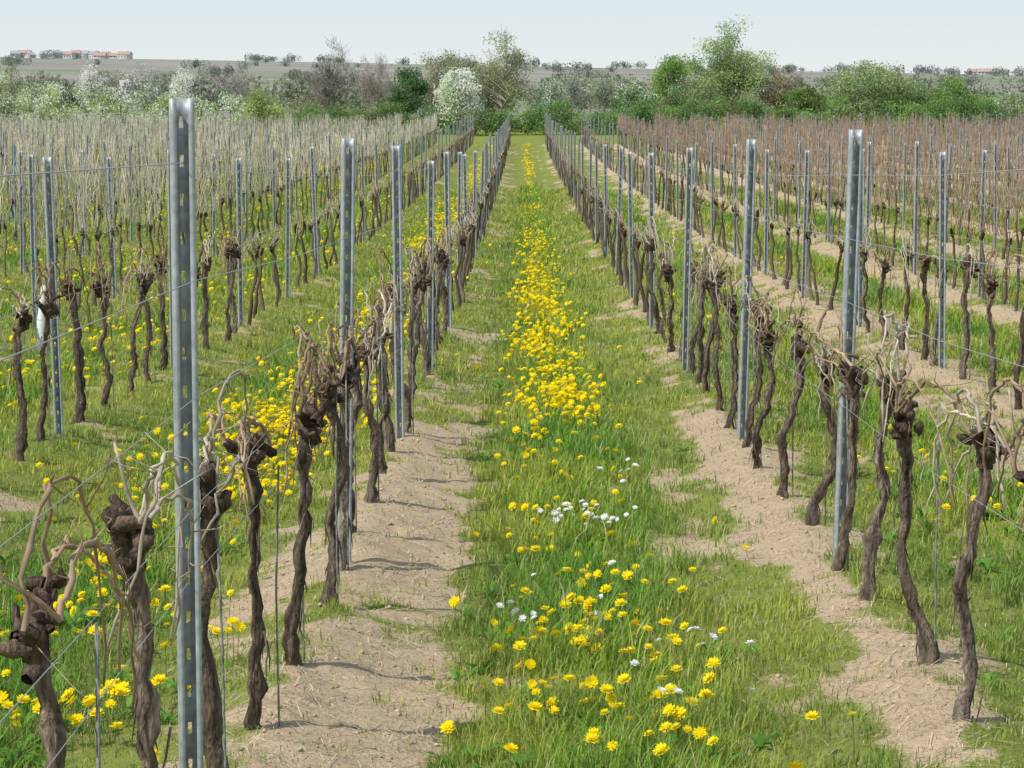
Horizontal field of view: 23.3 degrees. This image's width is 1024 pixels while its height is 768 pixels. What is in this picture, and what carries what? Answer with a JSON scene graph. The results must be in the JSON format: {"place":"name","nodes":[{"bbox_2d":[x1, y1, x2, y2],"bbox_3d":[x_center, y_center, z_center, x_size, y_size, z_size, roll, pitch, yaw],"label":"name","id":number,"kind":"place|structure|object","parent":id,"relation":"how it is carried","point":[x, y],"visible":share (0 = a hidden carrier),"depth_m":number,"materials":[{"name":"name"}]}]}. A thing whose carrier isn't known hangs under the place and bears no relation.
{"place":"outdoors","nodes":[
{"label":"outdoors","id":0,"kind":"place"},
{"bbox_2d":[0,178,1023,767],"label":"grass","id":1,"kind":"structure","parent":0,"point":[584,484],"depth_m":13.34,"materials":[{"name":"plant"}]},
{"bbox_2d":[0,57,1023,767],"bbox_3d":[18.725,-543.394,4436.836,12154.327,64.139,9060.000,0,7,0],"label":"ground","id":2,"kind":"structure","parent":0,"point":[546,175],"depth_m":11.35,"materials":[{"name":"soil"}]},
{"bbox_2d":[0,284,40,460],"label":"grapevine","id":3,"kind":"object","parent":2,"relation":"on","point":[24,316],"visible":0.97,"depth_m":13.82,"materials":[{"name":"brown plant"}]},
{"bbox_2d":[28,155,37,326],"bbox_3d":[-4.757,-1.208,24.695,0.054,2.139,0.036,0,7,6],"label":"vineyard post","id":4,"kind":"object","parent":2,"relation":"on","point":[32,214],"visible":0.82,"depth_m":24.65,"materials":[{"name":"metal"}]},
{"bbox_2d":[18,257,65,441],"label":"grapevine","id":5,"kind":"object","parent":2,"relation":"on","point":[48,308],"visible":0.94,"depth_m":14.71,"materials":[{"name":"brown plant"}]},
{"bbox_2d":[42,157,63,434],"bbox_3d":[-2.761,-0.311,14.986,0.054,2.110,0.036,-3,8,-17],"label":"vineyard post","id":6,"kind":"object","parent":2,"relation":"on","point":[51,255],"visible":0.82,"depth_m":14.96,"materials":[{"name":"metal"}]},
{"bbox_2d":[57,233,90,423],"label":"grapevine","id":7,"kind":"object","parent":2,"relation":"on","point":[67,288],"visible":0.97,"depth_m":15.79,"materials":[{"name":"brown plant"}]},
{"bbox_2d":[0,439,155,767],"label":"grapevine","id":8,"kind":"object","parent":2,"relation":"on","point":[37,621],"visible":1,"depth_m":4.13,"materials":[{"name":"brown plant"}]},
{"bbox_2d":[80,239,125,409],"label":"grapevine","id":9,"kind":"object","parent":2,"relation":"on","point":[101,293],"visible":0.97,"depth_m":16.61,"materials":[{"name":"brown plant"}]},
{"bbox_2d":[0,113,220,177],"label":"grapevine row","id":10,"kind":"object","parent":2,"relation":"on","point":[208,121],"visible":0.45,"depth_m":100.84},
{"bbox_2d":[0,113,257,185],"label":"grapevine row","id":11,"kind":"object","parent":2,"relation":"on","point":[200,130],"visible":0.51,"depth_m":94.15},
{"bbox_2d":[0,72,262,136],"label":"blossoming hedge","id":12,"kind":"object","parent":2,"relation":"on","point":[51,109],"visible":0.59,"depth_m":158.98,"materials":[{"name":"white plant"}]},
{"bbox_2d":[113,244,155,395],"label":"grapevine","id":13,"kind":"object","parent":2,"relation":"on","point":[144,283],"visible":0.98,"depth_m":17.72,"materials":[{"name":"brown plant"}]},
{"bbox_2d":[132,238,163,383],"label":"grapevine","id":14,"kind":"object","parent":2,"relation":"on","point":[145,358],"visible":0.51,"depth_m":18.78,"materials":[{"name":"brown plant"}]},
{"bbox_2d":[4,113,292,200],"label":"grapevine row","id":15,"kind":"object","parent":2,"relation":"on","point":[158,140],"visible":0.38,"depth_m":84.14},
{"bbox_2d":[153,224,170,370],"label":"grapevine","id":16,"kind":"object","parent":2,"relation":"on","point":[163,262],"visible":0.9,"depth_m":19.62,"materials":[{"name":"brown plant"}]},
{"bbox_2d":[0,114,328,218],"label":"grapevine row","id":17,"kind":"object","parent":2,"relation":"on","point":[242,136],"visible":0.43,"depth_m":73.16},
{"bbox_2d":[101,422,238,767],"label":"grapevine","id":18,"kind":"object","parent":2,"relation":"on","point":[131,530],"visible":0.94,"depth_m":5.03,"materials":[{"name":"brown plant"}]},
{"bbox_2d":[0,114,365,241],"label":"grapevine row","id":19,"kind":"object","parent":2,"relation":"on","point":[220,151],"visible":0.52,"depth_m":62.08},
{"bbox_2d":[169,98,203,767],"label":"vineyard post","id":20,"kind":"object","parent":2,"relation":"on","point":[184,334],"visible":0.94,"depth_m":5.55,"materials":[{"name":"metal"}]},
{"bbox_2d":[13,115,363,241],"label":"vineyard post row","id":21,"kind":"object","parent":2,"relation":"on","point":[66,168],"visible":0.41,"depth_m":53.47,"materials":[{"name":"metal"}]},
{"bbox_2d":[0,113,401,277],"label":"grapevine row","id":22,"kind":"object","parent":2,"relation":"on","point":[278,146],"visible":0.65,"depth_m":45.68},
{"bbox_2d":[199,225,220,348],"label":"grapevine","id":23,"kind":"object","parent":2,"relation":"on","point":[205,270],"visible":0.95,"depth_m":21.86,"materials":[{"name":"brown plant"}]},
{"bbox_2d":[161,369,267,767],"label":"grapevine","id":24,"kind":"object","parent":2,"relation":"on","point":[216,502],"visible":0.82,"depth_m":6.17,"materials":[{"name":"brown plant"}]},
{"bbox_2d":[0,112,437,319],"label":"grapevine row","id":25,"kind":"object","parent":2,"relation":"on","point":[406,138],"visible":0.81,"depth_m":40.46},
{"bbox_2d":[173,404,284,730],"bbox_3d":[-0.765,0.604,6.843,0.228,1.064,0.721,0,7,0],"label":"grapevine","id":26,"kind":"object","parent":2,"relation":"on","point":[257,687],"visible":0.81,"depth_m":7.09,"materials":[{"name":"brown plant"}]},
{"bbox_2d":[212,226,250,342],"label":"grapevine","id":27,"kind":"object","parent":2,"relation":"on","point":[234,251],"visible":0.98,"depth_m":22.84,"materials":[{"name":"brown plant"}]},
{"bbox_2d":[236,158,243,326],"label":"vineyard post","id":28,"kind":"object","parent":2,"relation":"on","point":[238,216],"visible":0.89,"depth_m":24.64,"materials":[{"name":"metal"}]},
{"bbox_2d":[128,113,398,241],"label":"vineyard post row","id":29,"kind":"object","parent":2,"relation":"on","point":[131,199],"visible":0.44,"depth_m":63.04,"materials":[{"name":"metal"}]},
{"bbox_2d":[272,316,341,665],"bbox_3d":[-0.660,0.394,8.052,0.239,1.258,0.848,0,7,0],"label":"grapevine","id":30,"kind":"object","parent":2,"relation":"on","point":[312,425],"visible":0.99,"depth_m":7.97,"materials":[{"name":"brown plant"}]},
{"bbox_2d":[274,300,351,605],"bbox_3d":[-0.749,0.277,9.431,0.294,1.240,0.754,0,7,0],"label":"grapevine","id":31,"kind":"object","parent":2,"relation":"on","point":[341,459],"visible":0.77,"depth_m":9.28,"materials":[{"name":"brown plant"}]},
{"bbox_2d":[304,34,366,130],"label":"bare tree","id":32,"kind":"object","parent":2,"relation":"on","point":[328,87],"visible":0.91,"depth_m":174.63,"materials":[{"name":"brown plant"}]},
{"bbox_2d":[245,113,435,238],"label":"vineyard post row","id":33,"kind":"object","parent":2,"relation":"on","point":[274,201],"visible":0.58,"depth_m":53.58,"materials":[{"name":"metal"}]},
{"bbox_2d":[320,304,367,570],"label":"grapevine","id":34,"kind":"object","parent":2,"relation":"on","point":[347,372],"visible":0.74,"depth_m":10.13,"materials":[{"name":"brown plant"}]},
{"bbox_2d":[338,138,355,564],"bbox_3d":[-0.690,0.082,10.297,0.056,2.194,0.036,-1,7,-14],"label":"vineyard post","id":35,"kind":"object","parent":2,"relation":"on","point":[347,224],"visible":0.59,"depth_m":10.22,"materials":[{"name":"metal"}]},
{"bbox_2d":[231,100,471,134],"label":"hedge","id":36,"kind":"object","parent":2,"relation":"on","point":[312,110],"visible":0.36,"depth_m":166.86,"materials":[{"name":"green plant"}]},
{"bbox_2d":[328,289,384,532],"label":"grapevine","id":37,"kind":"object","parent":2,"relation":"on","point":[358,388],"visible":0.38,"depth_m":11.00,"materials":[{"name":"brown plant"}]},
{"bbox_2d":[241,126,473,325],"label":"grapevine row","id":38,"kind":"object","parent":2,"relation":"on","point":[258,254],"visible":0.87,"depth_m":36.13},
{"bbox_2d":[352,51,396,110],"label":"bare tree","id":39,"kind":"object","parent":2,"relation":"on","point":[374,89],"visible":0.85,"depth_m":198.45,"materials":[{"name":"white plant"}]},
{"bbox_2d":[354,299,397,502],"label":"grapevine","id":40,"kind":"object","parent":2,"relation":"on","point":[372,494],"visible":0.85,"depth_m":12.06,"materials":[{"name":"brown plant"}]},
{"bbox_2d":[368,274,397,451],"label":"grapevine","id":41,"kind":"object","parent":2,"relation":"on","point":[389,440],"visible":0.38,"depth_m":14.23,"materials":[{"name":"brown plant"}]},
{"bbox_2d":[364,276,402,473],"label":"grapevine","id":42,"kind":"object","parent":2,"relation":"on","point":[385,406],"visible":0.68,"depth_m":13.21,"materials":[{"name":"brown plant"}]},
{"bbox_2d":[374,240,419,433],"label":"grapevine","id":43,"kind":"object","parent":2,"relation":"on","point":[407,402],"visible":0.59,"depth_m":15.24,"materials":[{"name":"brown plant"}]},
{"bbox_2d":[391,146,404,438],"bbox_3d":[-0.684,-0.339,14.989,0.054,2.192,0.036,0,6,6],"label":"vineyard post","id":44,"kind":"object","parent":2,"relation":"on","point":[397,263],"visible":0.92,"depth_m":14.96,"materials":[{"name":"metal"}]},
{"bbox_2d":[0,118,509,767],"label":"trellis wires","id":45,"kind":"object","parent":44,"relation":"attached to","point":[170,416],"visible":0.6,"depth_m":4.83,"materials":[{"name":"metal"}]},
{"bbox_2d":[382,66,431,131],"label":"evergreen tree","id":46,"kind":"object","parent":2,"relation":"on","point":[409,80],"visible":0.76,"depth_m":170.65,"materials":[{"name":"green plant"}]},
{"bbox_2d":[397,243,423,399],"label":"grapevine","id":47,"kind":"object","parent":2,"relation":"on","point":[416,284],"visible":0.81,"depth_m":17.38,"materials":[{"name":"brown plant"}]},
{"bbox_2d":[361,114,473,241],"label":"vineyard post row","id":48,"kind":"object","parent":2,"relation":"on","point":[362,177],"visible":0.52,"depth_m":67.81,"materials":[{"name":"metal"}]},
{"bbox_2d":[407,248,433,388],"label":"grapevine","id":49,"kind":"object","parent":2,"relation":"on","point":[425,282],"visible":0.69,"depth_m":18.28,"materials":[{"name":"brown plant"}]},
{"bbox_2d":[427,161,434,369],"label":"vineyard post","id":50,"kind":"object","parent":2,"relation":"on","point":[430,223],"visible":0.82,"depth_m":19.80,"materials":[{"name":"metal"}]},
{"bbox_2d":[444,152,451,327],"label":"vineyard post","id":51,"kind":"object","parent":2,"relation":"on","point":[447,209],"visible":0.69,"depth_m":24.60,"materials":[{"name":"metal"}]},
{"bbox_2d":[413,49,484,116],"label":"willow tree","id":52,"kind":"object","parent":2,"relation":"on","point":[450,64],"visible":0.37,"depth_m":184.01,"materials":[{"name":"green plant"}]},
{"bbox_2d":[433,67,484,135],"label":"blossoming cherry tree","id":53,"kind":"object","parent":2,"relation":"on","point":[459,91],"visible":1,"depth_m":161.51,"materials":[{"name":"white plant"}]},
{"bbox_2d":[435,125,510,313],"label":"grapevine row","id":54,"kind":"object","parent":2,"relation":"on","point":[464,266],"visible":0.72,"depth_m":33.61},
{"bbox_2d":[470,55,516,131],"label":"willow tree","id":55,"kind":"object","parent":2,"relation":"on","point":[492,95],"visible":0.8,"depth_m":174.36,"materials":[{"name":"green plant"}]},
{"bbox_2d":[479,113,509,239],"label":"vineyard post row","id":56,"kind":"object","parent":2,"relation":"on","point":[502,132],"visible":0.44,"depth_m":58.24,"materials":[{"name":"metal"}]},
{"bbox_2d":[473,22,534,112],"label":"ash tree","id":57,"kind":"object","parent":2,"relation":"on","point":[517,87],"visible":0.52,"depth_m":180.31,"materials":[{"name":"green plant"}]},
{"bbox_2d":[0,49,1023,110],"bbox_3d":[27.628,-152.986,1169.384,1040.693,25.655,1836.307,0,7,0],"label":"distant trees","id":58,"kind":"object","parent":2,"relation":"on","point":[214,70],"visible":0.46,"depth_m":436.59,"materials":[{"name":"green plant"}]},
{"bbox_2d":[0,285,1023,767],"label":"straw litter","id":59,"kind":"object","parent":2,"relation":"on","point":[536,617],"visible":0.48,"depth_m":8.81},
{"bbox_2d":[0,297,1023,767],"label":"soil clods","id":60,"kind":"object","parent":2,"relation":"on","point":[518,679],"visible":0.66,"depth_m":8.88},
{"bbox_2d":[0,142,1023,767],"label":"dandelion","id":61,"kind":"object","parent":2,"relation":"on","point":[120,688],"depth_m":10.52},
{"bbox_2d":[440,96,673,135],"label":"hedge","id":62,"kind":"object","parent":2,"relation":"on","point":[530,124],"visible":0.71,"depth_m":165.37,"materials":[{"name":"green plant"}]},
{"bbox_2d":[545,111,597,241],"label":"vineyard post row","id":63,"kind":"object","parent":2,"relation":"on","point":[582,161],"visible":0.43,"depth_m":62.98,"materials":[{"name":"metal"}]},
{"bbox_2d":[565,134,1023,530],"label":"trellis wires","id":64,"kind":"object","parent":63,"relation":"attached to","point":[860,307],"visible":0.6,"depth_m":9.04,"materials":[{"name":"metal"}]},
{"bbox_2d":[544,126,659,324],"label":"grapevine row","id":65,"kind":"object","parent":2,"relation":"on","point":[623,235],"visible":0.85,"depth_m":36.80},
{"bbox_2d":[496,457,756,737],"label":"white flowers","id":66,"kind":"object","parent":2,"relation":"on","point":[534,614],"visible":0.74,"depth_m":9.16,"materials":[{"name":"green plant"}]},
{"bbox_2d":[581,113,713,240],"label":"vineyard post row","id":67,"kind":"object","parent":2,"relation":"on","point":[695,176],"visible":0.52,"depth_m":58.37,"materials":[{"name":"metal"}]},
{"bbox_2d":[659,235,682,352],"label":"grapevine","id":68,"kind":"object","parent":2,"relation":"on","point":[667,270],"visible":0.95,"depth_m":21.52,"materials":[{"name":"brown plant"}]},
{"bbox_2d":[644,53,698,108],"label":"maple tree","id":69,"kind":"object","parent":2,"relation":"on","point":[673,62],"visible":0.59,"depth_m":174.20,"materials":[{"name":"green plant"}]},
{"bbox_2d":[682,148,693,370],"bbox_3d":[1.399,-0.779,19.845,0.055,2.212,0.039,2,8,8],"label":"vineyard post","id":70,"kind":"object","parent":2,"relation":"on","point":[687,258],"visible":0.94,"depth_m":19.81,"materials":[{"name":"metal"}]},
{"bbox_2d":[651,78,727,130],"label":"alder tree","id":71,"kind":"object","parent":2,"relation":"on","point":[706,94],"visible":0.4,"depth_m":170.37,"materials":[{"name":"green plant"}]},
{"bbox_2d":[687,246,728,384],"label":"grapevine","id":72,"kind":"object","parent":2,"relation":"on","point":[701,328],"visible":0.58,"depth_m":18.50,"materials":[{"name":"brown plant"}]},
{"bbox_2d":[692,240,728,393],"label":"grapevine","id":73,"kind":"object","parent":2,"relation":"on","point":[706,371],"visible":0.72,"depth_m":17.70,"materials":[{"name":"brown plant"}]},
{"bbox_2d":[697,243,737,411],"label":"grapevine","id":74,"kind":"object","parent":2,"relation":"on","point":[712,282],"visible":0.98,"depth_m":16.60,"materials":[{"name":"brown plant"}]},
{"bbox_2d":[579,126,863,324],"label":"grapevine row","id":75,"kind":"object","parent":2,"relation":"on","point":[756,221],"visible":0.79,"depth_m":39.18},
{"bbox_2d":[619,112,830,241],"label":"vineyard post row","id":76,"kind":"object","parent":2,"relation":"on","point":[799,188],"visible":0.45,"depth_m":53.50,"materials":[{"name":"metal"}]},
{"bbox_2d":[681,14,778,128],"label":"poplar tree","id":77,"kind":"object","parent":2,"relation":"on","point":[731,71],"visible":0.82,"depth_m":176.06,"materials":[{"name":"green plant"}]},
{"bbox_2d":[718,250,741,428],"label":"grapevine","id":78,"kind":"object","parent":2,"relation":"on","point":[730,307],"visible":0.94,"depth_m":15.61,"materials":[{"name":"brown plant"}]},
{"bbox_2d":[737,139,756,438],"bbox_3d":[1.403,-0.347,14.921,0.054,2.237,0.036,0,7,-11],"label":"vineyard post","id":79,"kind":"object","parent":2,"relation":"on","point":[749,200],"visible":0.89,"depth_m":14.89,"materials":[{"name":"metal"}]},
{"bbox_2d":[738,263,772,447],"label":"grapevine","id":80,"kind":"object","parent":2,"relation":"on","point":[749,421],"visible":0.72,"depth_m":14.50,"materials":[{"name":"brown plant"}]},
{"bbox_2d":[744,279,790,468],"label":"grapevine","id":81,"kind":"object","parent":2,"relation":"on","point":[766,336],"visible":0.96,"depth_m":13.41,"materials":[{"name":"brown plant"}]},
{"bbox_2d":[749,64,811,114],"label":"elm tree","id":82,"kind":"object","parent":2,"relation":"on","point":[774,96],"visible":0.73,"depth_m":176.24,"materials":[{"name":"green plant"}]},
{"bbox_2d":[770,83,828,132],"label":"hazel tree","id":83,"kind":"object","parent":2,"relation":"on","point":[799,95],"visible":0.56,"depth_m":168.32,"materials":[{"name":"green plant"}]},
{"bbox_2d":[770,276,833,498],"bbox_3d":[1.423,0.085,12.395,0.248,1.228,0.908,0,7,-4],"label":"grapevine","id":84,"kind":"object","parent":2,"relation":"on","point":[799,349],"visible":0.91,"depth_m":12.35,"materials":[{"name":"brown plant"}]},
{"bbox_2d":[596,93,1023,134],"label":"hedge","id":85,"kind":"object","parent":2,"relation":"on","point":[757,110],"visible":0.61,"depth_m":165.57,"materials":[{"name":"green plant"}]},
{"bbox_2d":[794,330,839,525],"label":"grapevine","id":86,"kind":"object","parent":2,"relation":"on","point":[818,495],"visible":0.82,"depth_m":11.32,"materials":[{"name":"brown plant"}]},
{"bbox_2d":[617,114,1023,311],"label":"grapevine row","id":87,"kind":"object","parent":2,"relation":"on","point":[879,199],"visible":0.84,"depth_m":42.51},
{"bbox_2d":[656,112,996,252],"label":"vineyard post row","id":88,"kind":"object","parent":2,"relation":"on","point":[948,189],"visible":0.42,"depth_m":48.74,"materials":[{"name":"metal"}]},
{"bbox_2d":[652,113,1023,261],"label":"grapevine row","id":89,"kind":"object","parent":2,"relation":"on","point":[673,127],"visible":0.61,"depth_m":52.56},
{"bbox_2d":[832,129,863,559],"bbox_3d":[1.384,0.070,10.287,0.054,2.237,0.036,0,7,-11],"label":"vineyard post","id":90,"kind":"object","parent":2,"relation":"on","point":[852,218],"visible":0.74,"depth_m":10.23,"materials":[{"name":"metal"}]},
{"bbox_2d":[796,306,904,570],"bbox_3d":[1.345,0.291,10.011,0.324,1.199,0.659,-3,8,-24],"label":"grapevine","id":91,"kind":"object","parent":2,"relation":"on","point":[849,371],"visible":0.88,"depth_m":10.01,"materials":[{"name":"brown plant"}]},
{"bbox_2d":[689,114,1023,230],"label":"grapevine row","id":92,"kind":"object","parent":2,"relation":"on","point":[808,139],"visible":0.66,"depth_m":66.33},
{"bbox_2d":[817,59,924,123],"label":"willow tree","id":93,"kind":"object","parent":2,"relation":"on","point":[889,90],"visible":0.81,"depth_m":171.93,"materials":[{"name":"green plant"}]},
{"bbox_2d":[724,112,1023,203],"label":"grapevine row","id":94,"kind":"object","parent":2,"relation":"on","point":[866,137],"visible":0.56,"depth_m":79.59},
{"bbox_2d":[855,309,919,600],"bbox_3d":[1.401,0.289,9.286,0.201,1.180,0.726,0,7,0],"label":"grapevine","id":95,"kind":"object","parent":2,"relation":"on","point":[872,538],"visible":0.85,"depth_m":9.35,"materials":[{"name":"brown plant"}]},
{"bbox_2d":[759,114,1023,192],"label":"grapevine row","id":96,"kind":"object","parent":2,"relation":"on","point":[875,131],"visible":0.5,"depth_m":90.17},
{"bbox_2d":[849,335,970,665],"bbox_3d":[1.311,0.449,8.083,0.237,1.130,1.190,-1,7,-6],"label":"grapevine","id":97,"kind":"object","parent":2,"relation":"on","point":[904,415],"visible":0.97,"depth_m":8.11,"materials":[{"name":"brown plant"}]},
{"bbox_2d":[796,115,1023,183],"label":"grapevine row","id":98,"kind":"object","parent":2,"relation":"on","point":[906,133],"visible":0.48,"depth_m":101.63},
{"bbox_2d":[913,222,942,360],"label":"grapevine","id":99,"kind":"object","parent":2,"relation":"on","point":[925,338],"visible":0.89,"depth_m":20.75,"materials":[{"name":"brown plant"}]},
{"bbox_2d":[938,152,945,368],"bbox_3d":[3.444,-0.767,19.862,0.056,2.171,0.037,0,6,12],"label":"vineyard post","id":100,"kind":"object","parent":2,"relation":"on","point":[942,249],"visible":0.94,"depth_m":19.83,"materials":[{"name":"metal"}]},
{"bbox_2d":[918,74,997,131],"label":"hazel tree","id":101,"kind":"object","parent":2,"relation":"on","point":[956,84],"visible":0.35,"depth_m":170.70,"materials":[{"name":"green plant"}]},
{"bbox_2d":[950,239,981,379],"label":"grapevine","id":102,"kind":"object","parent":2,"relation":"on","point":[970,268],"visible":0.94,"depth_m":18.89,"materials":[{"name":"brown plant"}]},
{"bbox_2d":[916,387,1019,722],"bbox_3d":[1.352,0.565,7.245,0.251,1.139,0.861,0,7,0],"label":"grapevine","id":103,"kind":"object","parent":2,"relation":"on","point":[994,451],"visible":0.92,"depth_m":7.26,"materials":[{"name":"brown plant"}]},
{"bbox_2d":[978,243,1018,391],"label":"grapevine","id":104,"kind":"object","parent":2,"relation":"on","point":[991,285],"visible":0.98,"depth_m":17.84,"materials":[{"name":"brown plant"}]},
{"bbox_2d":[976,377,1023,540],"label":"grapevine","id":105,"kind":"object","parent":2,"relation":"on","point":[1018,475],"visible":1,"depth_m":6.59,"materials":[{"name":"brown plant"}]},
{"bbox_2d":[997,252,1023,409],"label":"grapevine","id":106,"kind":"object","parent":2,"relation":"on","point":[1016,370],"visible":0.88,"depth_m":16.78,"materials":[{"name":"brown plant"}]},
{"bbox_2d":[0,0,1023,74],"label":"sky","id":107,"kind":"structure","parent":0,"point":[812,35],"materials":[{"name":"white"}]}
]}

